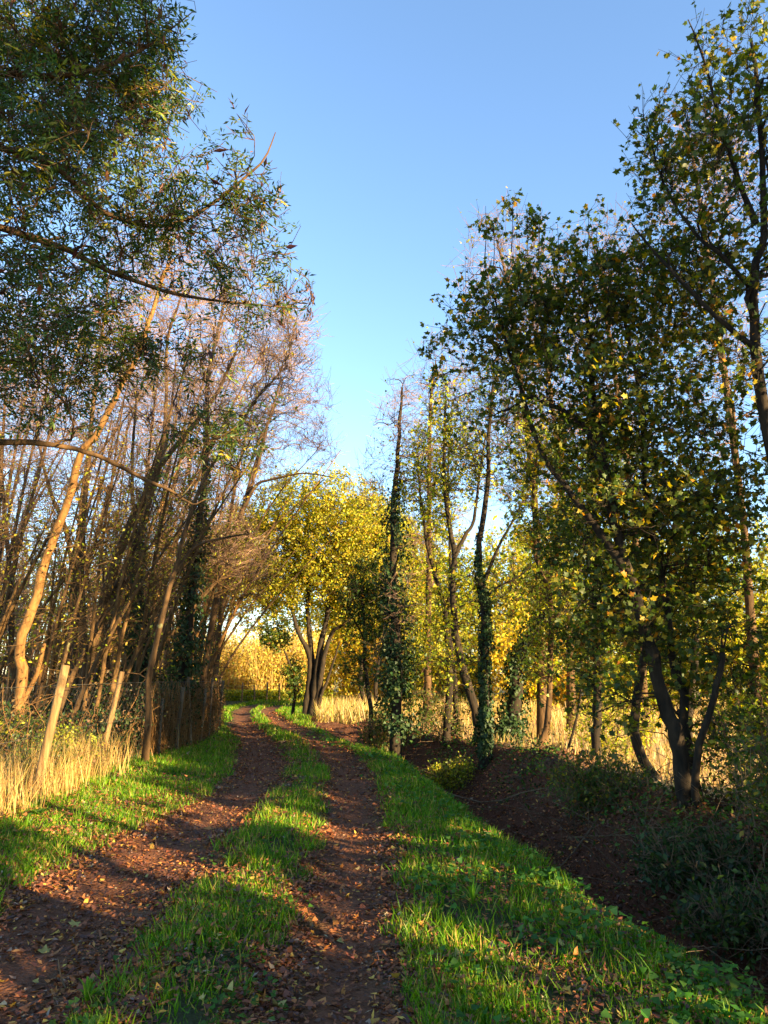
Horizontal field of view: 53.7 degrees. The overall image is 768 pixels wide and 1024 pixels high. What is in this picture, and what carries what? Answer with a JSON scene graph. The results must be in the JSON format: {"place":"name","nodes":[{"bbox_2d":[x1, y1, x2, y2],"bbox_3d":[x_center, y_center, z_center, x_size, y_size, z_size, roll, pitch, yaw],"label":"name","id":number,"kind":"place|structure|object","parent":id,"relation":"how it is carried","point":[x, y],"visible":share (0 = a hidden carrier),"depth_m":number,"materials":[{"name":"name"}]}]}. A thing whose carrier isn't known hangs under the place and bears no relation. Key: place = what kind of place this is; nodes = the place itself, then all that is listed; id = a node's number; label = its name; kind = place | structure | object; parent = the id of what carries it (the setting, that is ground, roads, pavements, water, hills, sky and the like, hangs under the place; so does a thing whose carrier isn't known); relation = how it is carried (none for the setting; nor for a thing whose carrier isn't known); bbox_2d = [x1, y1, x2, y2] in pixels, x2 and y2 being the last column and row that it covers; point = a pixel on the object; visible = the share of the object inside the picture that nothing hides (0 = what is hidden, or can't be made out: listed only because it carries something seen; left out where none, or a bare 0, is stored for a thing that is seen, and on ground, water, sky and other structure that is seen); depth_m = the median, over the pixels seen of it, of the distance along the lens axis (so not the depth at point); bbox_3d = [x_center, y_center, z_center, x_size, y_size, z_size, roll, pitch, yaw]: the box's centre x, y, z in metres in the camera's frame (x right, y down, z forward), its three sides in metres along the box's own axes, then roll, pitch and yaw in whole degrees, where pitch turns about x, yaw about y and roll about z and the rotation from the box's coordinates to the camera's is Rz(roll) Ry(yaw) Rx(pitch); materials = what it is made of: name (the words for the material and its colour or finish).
{"place":"outdoors","nodes":[
{"label":"outdoors","id":0,"kind":"place"},
{"bbox_2d":[0,702,424,1023],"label":"dirt track","id":1,"kind":"structure","parent":0,"point":[26,974],"depth_m":5.55,"materials":[{"name":"soil"}]},
{"bbox_2d":[77,976,114,1000],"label":"grass tuft","id":2,"kind":"object","parent":1,"relation":"on","point":[88,985],"visible":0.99,"depth_m":3.66,"materials":[{"name":"green plant"}]},
{"bbox_2d":[8,748,402,1018],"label":"stones","id":3,"kind":"object","parent":1,"relation":"on","point":[298,925],"visible":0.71,"depth_m":4.91,"materials":[{"name":"stone"}]},
{"bbox_2d":[0,674,767,1023],"bbox_3d":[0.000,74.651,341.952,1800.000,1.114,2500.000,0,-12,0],"label":"ground","id":4,"kind":"structure","parent":0,"point":[194,1016],"depth_m":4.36,"materials":[{"name":"plant"}]},
{"bbox_2d":[0,709,60,754],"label":"shrub","id":5,"kind":"object","parent":4,"relation":"on","point":[22,724],"visible":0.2,"depth_m":13.00,"materials":[{"name":"green plant"}]},
{"bbox_2d":[0,294,63,721],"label":"coppiced tree","id":6,"kind":"object","parent":4,"relation":"on","point":[13,669],"visible":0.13,"depth_m":19.11,"materials":[{"name":"brown plant"}]},
{"bbox_2d":[0,392,82,634],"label":"bare tree","id":7,"kind":"object","parent":4,"relation":"on","point":[38,501],"visible":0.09,"depth_m":29.70,"materials":[{"name":"brown plant"}]},
{"bbox_2d":[0,732,83,788],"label":"shrub","id":8,"kind":"object","parent":4,"relation":"on","point":[28,754],"visible":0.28,"depth_m":10.36,"materials":[{"name":"green plant"}]},
{"bbox_2d":[0,367,98,619],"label":"bare tree","id":9,"kind":"object","parent":4,"relation":"on","point":[21,475],"visible":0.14,"depth_m":25.96,"materials":[{"name":"brown plant"}]},
{"bbox_2d":[0,263,111,651],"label":"bare tree","id":10,"kind":"object","parent":4,"relation":"on","point":[12,575],"visible":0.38,"depth_m":18.50,"materials":[{"name":"brown plant"}]},
{"bbox_2d":[0,263,111,693],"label":"coppiced tree","id":11,"kind":"object","parent":4,"relation":"on","point":[76,680],"visible":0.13,"depth_m":20.11,"materials":[{"name":"brown plant"}]},
{"bbox_2d":[0,437,120,681],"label":"coppice clump","id":12,"kind":"object","parent":4,"relation":"on","point":[7,613],"visible":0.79,"depth_m":16.45,"materials":[{"name":"red plant"}]},
{"bbox_2d":[26,719,104,766],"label":"shrub","id":13,"kind":"object","parent":4,"relation":"on","point":[68,733],"visible":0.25,"depth_m":11.84,"materials":[{"name":"green plant"}]},
{"bbox_2d":[0,293,151,643],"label":"bare tree","id":14,"kind":"object","parent":4,"relation":"on","point":[13,493],"visible":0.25,"depth_m":22.34,"materials":[{"name":"brown plant"}]},
{"bbox_2d":[3,454,162,715],"bbox_3d":[-6.716,1.867,17.071,3.549,6.769,2.674,-4,-13,20],"label":"coppice clump","id":15,"kind":"object","parent":4,"relation":"on","point":[48,681],"visible":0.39,"depth_m":16.88,"materials":[{"name":"beige plant"}]},
{"bbox_2d":[2,425,204,725],"bbox_3d":[-5.295,1.423,14.615,3.182,6.638,3.062,-8,-14,32],"label":"coppice clump","id":16,"kind":"object","parent":4,"relation":"on","point":[71,677],"visible":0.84,"depth_m":14.58,"materials":[{"name":"brown plant"}]},
{"bbox_2d":[33,193,174,688],"bbox_3d":[-6.766,-1.470,17.890,3.104,13.612,3.057,0,-12,0],"label":"coppiced tree","id":17,"kind":"object","parent":4,"relation":"on","point":[83,621],"visible":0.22,"depth_m":17.92,"materials":[{"name":"brown plant"}]},
{"bbox_2d":[28,305,186,680],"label":"bare tree","id":18,"kind":"object","parent":4,"relation":"on","point":[70,593],"visible":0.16,"depth_m":23.61,"materials":[{"name":"brown plant"}]},
{"bbox_2d":[0,705,216,818],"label":"dry grass","id":19,"kind":"structure","parent":4,"relation":"on","point":[9,790],"depth_m":9.83,"materials":[{"name":"beige plant"}]},
{"bbox_2d":[0,478,224,704],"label":"woodland","id":20,"kind":"object","parent":4,"relation":"on","point":[36,628],"visible":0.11,"depth_m":36.50,"materials":[{"name":"brown plant"}]},
{"bbox_2d":[9,157,223,743],"bbox_3d":[-4.825,-1.153,14.638,2.944,11.612,4.352,8,-15,-34],"label":"curved tree","id":21,"kind":"object","parent":4,"relation":"on","point":[21,683],"visible":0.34,"depth_m":14.52,"materials":[{"name":"beige plant"}]},
{"bbox_2d":[68,401,164,675],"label":"bare tree","id":22,"kind":"object","parent":4,"relation":"on","point":[89,603],"visible":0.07,"depth_m":33.38,"materials":[{"name":"brown plant"}]},
{"bbox_2d":[0,665,233,802],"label":"wire fence","id":23,"kind":"object","parent":4,"relation":"on","point":[210,714],"visible":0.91,"depth_m":14.52,"materials":[{"name":"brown wood"}]},
{"bbox_2d":[0,664,241,787],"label":"undergrowth","id":24,"kind":"object","parent":4,"relation":"on","point":[66,717],"depth_m":14.04,"materials":[{"name":"plant"}]},
{"bbox_2d":[82,281,183,708],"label":"coppiced tree","id":25,"kind":"object","parent":4,"relation":"on","point":[145,662],"visible":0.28,"depth_m":18.52,"materials":[{"name":"brown plant"}]},
{"bbox_2d":[78,446,187,681],"bbox_3d":[-6.931,2.148,21.094,3.399,7.889,2.884,0,-12,0],"label":"coppice clump","id":26,"kind":"object","parent":4,"relation":"on","point":[129,585],"visible":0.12,"depth_m":20.95,"materials":[{"name":"beige plant"}]},
{"bbox_2d":[84,360,200,656],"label":"bare tree","id":27,"kind":"object","parent":4,"relation":"on","point":[139,461],"visible":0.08,"depth_m":29.86,"materials":[{"name":"brown plant"}]},
{"bbox_2d":[49,346,264,740],"bbox_3d":[-4.693,0.884,15.121,3.309,7.892,2.985,-7,-14,31],"label":"coppice clump","id":28,"kind":"object","parent":4,"relation":"on","point":[142,638],"visible":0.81,"depth_m":14.79,"materials":[{"name":"red plant"}]},
{"bbox_2d":[0,0,315,504],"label":"ash tree","id":29,"kind":"object","parent":4,"relation":"on","point":[69,122],"visible":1,"depth_m":8.48,"materials":[{"name":"green plant"}]},
{"bbox_2d":[93,341,229,625],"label":"bare tree","id":30,"kind":"object","parent":4,"relation":"on","point":[157,455],"visible":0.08,"depth_m":28.38,"materials":[{"name":"brown plant"}]},
{"bbox_2d":[76,249,269,643],"bbox_3d":[-6.567,-0.915,21.682,5.009,14.224,4.546,-5,-13,21],"label":"bare tree","id":31,"kind":"object","parent":4,"relation":"on","point":[152,430],"visible":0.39,"depth_m":22.01,"materials":[{"name":"brown plant"}]},
{"bbox_2d":[77,222,283,730],"bbox_3d":[-4.027,-0.856,15.613,3.867,11.445,2.857,0,-12,0],"label":"coppiced tree","id":32,"kind":"object","parent":4,"relation":"on","point":[115,584],"visible":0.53,"depth_m":15.83,"materials":[{"name":"brown plant"}]},
{"bbox_2d":[93,370,268,743],"bbox_3d":[-4.293,1.212,16.724,3.112,7.908,3.043,-10,-16,40],"label":"coppice clump","id":33,"kind":"object","parent":4,"relation":"on","point":[140,658],"visible":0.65,"depth_m":16.52,"materials":[{"name":"red plant"}]},
{"bbox_2d":[119,210,242,704],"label":"coppiced tree","id":34,"kind":"object","parent":4,"relation":"on","point":[130,654],"visible":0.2,"depth_m":19.60,"materials":[{"name":"brown plant"}]},
{"bbox_2d":[67,442,324,691],"bbox_3d":[-4.827,1.927,19.292,6.012,7.611,2.875,4,-13,-19],"label":"coppice clump","id":35,"kind":"object","parent":4,"relation":"on","point":[108,665],"visible":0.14,"depth_m":18.89,"materials":[{"name":"brown plant"}]},
{"bbox_2d":[141,408,260,644],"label":"bare tree","id":36,"kind":"object","parent":4,"relation":"on","point":[204,512],"visible":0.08,"depth_m":31.71,"materials":[{"name":"brown plant"}]},
{"bbox_2d":[138,293,283,663],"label":"bare tree","id":37,"kind":"object","parent":4,"relation":"on","point":[188,461],"visible":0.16,"depth_m":25.38,"materials":[{"name":"brown plant"}]},
{"bbox_2d":[140,205,287,745],"bbox_3d":[-3.942,-1.021,17.604,3.016,13.454,2.965,0,-12,0],"label":"coppiced tree","id":38,"kind":"object","parent":4,"relation":"on","point":[186,639],"visible":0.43,"depth_m":16.96,"materials":[{"name":"brown plant"}]},
{"bbox_2d":[155,352,282,680],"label":"bare tree","id":39,"kind":"object","parent":4,"relation":"on","point":[219,482],"visible":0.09,"depth_m":27.34,"materials":[{"name":"brown plant"}]},
{"bbox_2d":[175,498,280,678],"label":"bare tree","id":40,"kind":"object","parent":4,"relation":"on","point":[234,578],"depth_m":34.62,"materials":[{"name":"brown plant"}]},
{"bbox_2d":[164,492,295,678],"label":"coppice clump","id":41,"kind":"object","parent":4,"relation":"on","point":[246,611],"visible":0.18,"depth_m":26.00,"materials":[{"name":"brown plant"}]},
{"bbox_2d":[141,261,331,762],"bbox_3d":[-2.303,-0.216,13.742,2.826,9.400,2.804,10,-16,-39],"label":"coppiced tree","id":42,"kind":"object","parent":4,"relation":"on","point":[179,562],"visible":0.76,"depth_m":13.82,"materials":[{"name":"brown plant"}]},
{"bbox_2d":[186,485,291,679],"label":"coppiced tree","id":43,"kind":"object","parent":4,"relation":"on","point":[250,560],"visible":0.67,"depth_m":19.26,"materials":[{"name":"brown plant"}]},
{"bbox_2d":[157,625,344,694],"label":"thicket","id":44,"kind":"object","parent":4,"relation":"on","point":[258,667],"visible":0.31,"depth_m":45.43,"materials":[{"name":"yellow plant"}]},
{"bbox_2d":[163,450,340,681],"bbox_3d":[-3.877,2.041,20.623,4.377,7.934,3.078,-7,-14,29],"label":"coppice clump","id":45,"kind":"object","parent":4,"relation":"on","point":[227,626],"visible":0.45,"depth_m":20.94,"materials":[{"name":"beige plant"}]},
{"bbox_2d":[174,463,338,681],"bbox_3d":[-4.180,2.658,23.355,5.020,7.856,3.105,-2,-12,9],"label":"coppice clump","id":46,"kind":"object","parent":4,"relation":"on","point":[244,637],"visible":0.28,"depth_m":23.47,"materials":[{"name":"brown plant"}]},
{"bbox_2d":[199,293,333,686],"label":"coppiced tree","id":47,"kind":"object","parent":4,"relation":"on","point":[215,605],"visible":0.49,"depth_m":20.83,"materials":[{"name":"brown plant"}]},
{"bbox_2d":[212,271,323,683],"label":"coppiced tree","id":48,"kind":"object","parent":4,"relation":"on","point":[219,626],"visible":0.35,"depth_m":23.42,"materials":[{"name":"brown plant"}]},
{"bbox_2d":[207,284,348,685],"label":"coppiced tree","id":49,"kind":"object","parent":4,"relation":"on","point":[305,442],"visible":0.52,"depth_m":25.01,"materials":[{"name":"brown plant"}]},
{"bbox_2d":[223,688,332,701],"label":"gate","id":50,"kind":"object","parent":4,"relation":"on","point":[272,694],"visible":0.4,"depth_m":43.51,"materials":[{"name":"wood"}]},
{"bbox_2d":[252,619,306,714],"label":"dark shrub","id":51,"kind":"object","parent":4,"relation":"on","point":[278,638],"visible":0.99,"depth_m":29.43,"materials":[{"name":"green plant"}]},
{"bbox_2d":[237,557,335,687],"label":"tree","id":52,"kind":"object","parent":4,"relation":"on","point":[300,620],"visible":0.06,"depth_m":58.59,"materials":[{"name":"yellow plant"}]},
{"bbox_2d":[217,460,417,715],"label":"field maple","id":53,"kind":"object","parent":4,"relation":"on","point":[307,538],"visible":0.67,"depth_m":28.81,"materials":[{"name":"yellow plant"}]},
{"bbox_2d":[314,609,405,705],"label":"yellow bush","id":54,"kind":"object","parent":4,"relation":"on","point":[342,687],"visible":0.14,"depth_m":35.66,"materials":[{"name":"beige plant"}]},
{"bbox_2d":[0,711,767,1023],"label":"leaf litter","id":55,"kind":"object","parent":4,"relation":"on","point":[287,990],"visible":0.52,"depth_m":5.28,"materials":[{"name":"brown plant"}]},
{"bbox_2d":[443,877,507,905],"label":"grass tuft","id":56,"kind":"object","parent":4,"relation":"on","point":[472,891],"visible":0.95,"depth_m":5.31,"materials":[{"name":"green plant"}]},
{"bbox_2d":[0,0,767,673],"label":"sky","id":57,"kind":"structure","parent":0,"point":[389,119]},
{"bbox_2d":[323,726,767,1003],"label":"ditch","id":58,"kind":"object","parent":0,"point":[593,869],"visible":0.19,"depth_m":8.96,"materials":[{"name":"soil"}]},
{"bbox_2d":[327,543,408,746],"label":"hedgerow tree","id":59,"kind":"object","parent":58,"relation":"on","point":[358,588],"visible":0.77,"depth_m":19.02,"materials":[{"name":"green plant"}]},
{"bbox_2d":[356,698,408,752],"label":"shrub","id":60,"kind":"object","parent":58,"relation":"on","point":[377,742],"visible":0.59,"depth_m":18.35,"materials":[{"name":"green plant"}]},
{"bbox_2d":[348,358,438,758],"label":"hedgerow tree","id":61,"kind":"object","parent":58,"relation":"on","point":[395,679],"visible":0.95,"depth_m":18.11,"materials":[{"name":"green plant"}]},
{"bbox_2d":[48,728,767,1023],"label":"leafy weeds","id":62,"kind":"object","parent":58,"relation":"on","point":[708,967],"visible":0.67,"depth_m":4.44,"materials":[{"name":"green plant"}]},
{"bbox_2d":[422,751,476,790],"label":"shrub","id":63,"kind":"object","parent":58,"relation":"on","point":[450,772],"visible":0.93,"depth_m":14.71,"materials":[{"name":"green plant"}]},
{"bbox_2d":[430,352,549,769],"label":"hedgerow tree","id":64,"kind":"object","parent":58,"relation":"on","point":[484,725],"visible":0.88,"depth_m":15.71,"materials":[{"name":"green plant"}]},
{"bbox_2d":[333,725,767,990],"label":"brushwood","id":65,"kind":"object","parent":58,"relation":"on","point":[707,826],"visible":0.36,"depth_m":8.07,"materials":[{"name":"plant"}]},
{"bbox_2d":[350,732,767,1003],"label":"soil clods","id":66,"kind":"object","parent":58,"relation":"on","point":[553,759],"visible":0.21,"depth_m":12.33,"materials":[{"name":"brown soil"}]},
{"bbox_2d":[381,721,767,999],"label":"bank ivy","id":67,"kind":"object","parent":58,"relation":"on","point":[708,797],"visible":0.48,"depth_m":8.40,"materials":[{"name":"green plant"}]},
{"bbox_2d":[531,742,666,820],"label":"shrub","id":68,"kind":"object","parent":58,"relation":"on","point":[592,782],"visible":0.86,"depth_m":9.73,"materials":[{"name":"green plant"}]},
{"bbox_2d":[626,818,760,895],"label":"shrub","id":69,"kind":"object","parent":58,"relation":"on","point":[674,859],"visible":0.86,"depth_m":6.85,"materials":[{"name":"green plant"}]},
{"bbox_2d":[653,864,767,971],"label":"shrub","id":70,"kind":"object","parent":58,"relation":"on","point":[725,926],"visible":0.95,"depth_m":5.78,"materials":[{"name":"green plant"}]},
{"bbox_2d":[350,676,767,846],"bbox_3d":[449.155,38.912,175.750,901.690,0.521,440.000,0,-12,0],"label":"field","id":71,"kind":"structure","parent":0,"point":[495,751],"depth_m":14.35,"materials":[{"name":"plant"}]},
{"bbox_2d":[311,485,461,705],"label":"field maple","id":72,"kind":"object","parent":71,"relation":"on","point":[414,583],"visible":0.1,"depth_m":31.04,"materials":[{"name":"yellow plant"}]},
{"bbox_2d":[388,420,476,745],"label":"hedgerow tree","id":73,"kind":"object","parent":71,"relation":"on","point":[447,733],"visible":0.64,"depth_m":18.27,"materials":[{"name":"green plant"}]},
{"bbox_2d":[369,320,495,728],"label":"bare tree","id":74,"kind":"object","parent":71,"relation":"on","point":[427,679],"visible":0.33,"depth_m":22.72,"materials":[{"name":"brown plant"}]},
{"bbox_2d":[402,677,472,740],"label":"shrub","id":75,"kind":"object","parent":71,"relation":"on","point":[427,716],"visible":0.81,"depth_m":17.88,"materials":[{"name":"green plant"}]},
{"bbox_2d":[384,628,502,700],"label":"bush","id":76,"kind":"object","parent":71,"relation":"on","point":[419,682],"visible":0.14,"depth_m":33.35,"materials":[{"name":"yellow plant"}]},
{"bbox_2d":[407,513,490,687],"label":"tree","id":77,"kind":"object","parent":71,"relation":"on","point":[468,540],"visible":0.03,"depth_m":49.64,"materials":[{"name":"yellow plant"}]},
{"bbox_2d":[408,363,502,744],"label":"hedgerow tree","id":78,"kind":"object","parent":71,"relation":"on","point":[451,582],"visible":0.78,"depth_m":17.13,"materials":[{"name":"green plant"}]},
{"bbox_2d":[436,187,576,745],"bbox_3d":[3.204,-1.658,18.658,3.681,14.411,3.601,0,-12,0],"label":"bare tree","id":79,"kind":"object","parent":71,"relation":"on","point":[540,715],"visible":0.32,"depth_m":19.23,"materials":[{"name":"brown plant"}]},
{"bbox_2d":[466,529,558,684],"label":"tree","id":80,"kind":"object","parent":71,"relation":"on","point":[503,570],"visible":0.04,"depth_m":61.20,"materials":[{"name":"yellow plant"}]},
{"bbox_2d":[458,515,574,675],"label":"tree","id":81,"kind":"object","parent":71,"relation":"on","point":[489,539],"visible":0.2,"depth_m":45.35,"materials":[{"name":"yellow plant"}]},
{"bbox_2d":[470,613,589,708],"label":"bush","id":82,"kind":"object","parent":71,"relation":"on","point":[504,642],"visible":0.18,"depth_m":31.23,"materials":[{"name":"yellow plant"}]},
{"bbox_2d":[313,692,765,801],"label":"field grass","id":83,"kind":"structure","parent":71,"relation":"on","point":[338,710],"depth_m":23.80,"materials":[{"name":"yellow plant"}]},
{"bbox_2d":[490,236,592,734],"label":"bare tree","id":84,"kind":"object","parent":71,"relation":"on","point":[568,687],"visible":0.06,"depth_m":21.50,"materials":[{"name":"brown plant"}]},
{"bbox_2d":[496,410,587,746],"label":"hedgerow tree","id":85,"kind":"object","parent":71,"relation":"on","point":[545,592],"visible":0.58,"depth_m":14.55,"materials":[{"name":"green plant"}]},
{"bbox_2d":[492,476,609,745],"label":"hedgerow tree","id":86,"kind":"object","parent":71,"relation":"on","point":[510,719],"visible":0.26,"depth_m":17.26,"materials":[{"name":"green plant"}]},
{"bbox_2d":[542,596,609,747],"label":"sapling","id":87,"kind":"object","parent":71,"relation":"on","point":[560,635],"visible":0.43,"depth_m":13.75,"materials":[{"name":"green plant"}]},
{"bbox_2d":[515,400,644,760],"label":"hedgerow tree","id":88,"kind":"object","parent":71,"relation":"on","point":[538,530],"visible":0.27,"depth_m":13.03,"materials":[{"name":"green plant"}]},
{"bbox_2d":[417,188,767,808],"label":"maple tree","id":89,"kind":"object","parent":71,"relation":"on","point":[597,350],"visible":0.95,"depth_m":9.47,"materials":[{"name":"green plant"}]},
{"bbox_2d":[557,690,661,759],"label":"shrub","id":90,"kind":"object","parent":71,"relation":"on","point":[616,745],"visible":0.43,"depth_m":13.82,"materials":[{"name":"yellow plant"}]},
{"bbox_2d":[545,196,691,749],"bbox_3d":[5.479,-1.292,17.684,3.672,13.290,3.434,4,-13,-17],"label":"bare tree","id":91,"kind":"object","parent":71,"relation":"on","point":[615,393],"visible":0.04,"depth_m":18.05,"materials":[{"name":"brown plant"}]},
{"bbox_2d":[562,618,701,711],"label":"bush","id":92,"kind":"object","parent":71,"relation":"on","point":[624,659],"visible":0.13,"depth_m":29.81,"materials":[{"name":"green plant"}]},
{"bbox_2d":[600,434,749,779],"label":"hedgerow tree","id":93,"kind":"object","parent":71,"relation":"on","point":[637,748],"visible":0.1,"depth_m":11.66,"materials":[{"name":"green plant"}]},
{"bbox_2d":[611,0,767,462],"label":"tall maple","id":94,"kind":"object","parent":71,"relation":"on","point":[723,133],"visible":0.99,"depth_m":8.99,"materials":[{"name":"green plant"}]},
{"bbox_2d":[630,93,767,700],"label":"bare tree","id":95,"kind":"object","parent":71,"relation":"on","point":[749,602],"visible":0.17,"depth_m":17.03,"materials":[{"name":"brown plant"}]},
{"bbox_2d":[662,597,767,709],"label":"bush","id":96,"kind":"object","parent":71,"relation":"on","point":[765,664],"visible":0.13,"depth_m":29.11,"materials":[{"name":"green plant"}]},
{"bbox_2d":[672,513,767,640],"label":"tree","id":97,"kind":"object","parent":71,"relation":"on","point":[742,598],"visible":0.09,"depth_m":43.68,"materials":[{"name":"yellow plant"}]},
{"bbox_2d":[685,667,767,815],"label":"shrub","id":98,"kind":"object","parent":71,"relation":"on","point":[758,719],"visible":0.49,"depth_m":8.41,"materials":[{"name":"green plant"}]},
{"bbox_2d":[709,716,767,836],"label":"shrub","id":99,"kind":"object","parent":71,"relation":"on","point":[755,782],"visible":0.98,"depth_m":6.71,"materials":[{"name":"green plant"}]},
{"bbox_2d":[710,645,767,788],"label":"shrub","id":100,"kind":"object","parent":71,"relation":"on","point":[745,673],"visible":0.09,"depth_m":9.32,"materials":[{"name":"green plant"}]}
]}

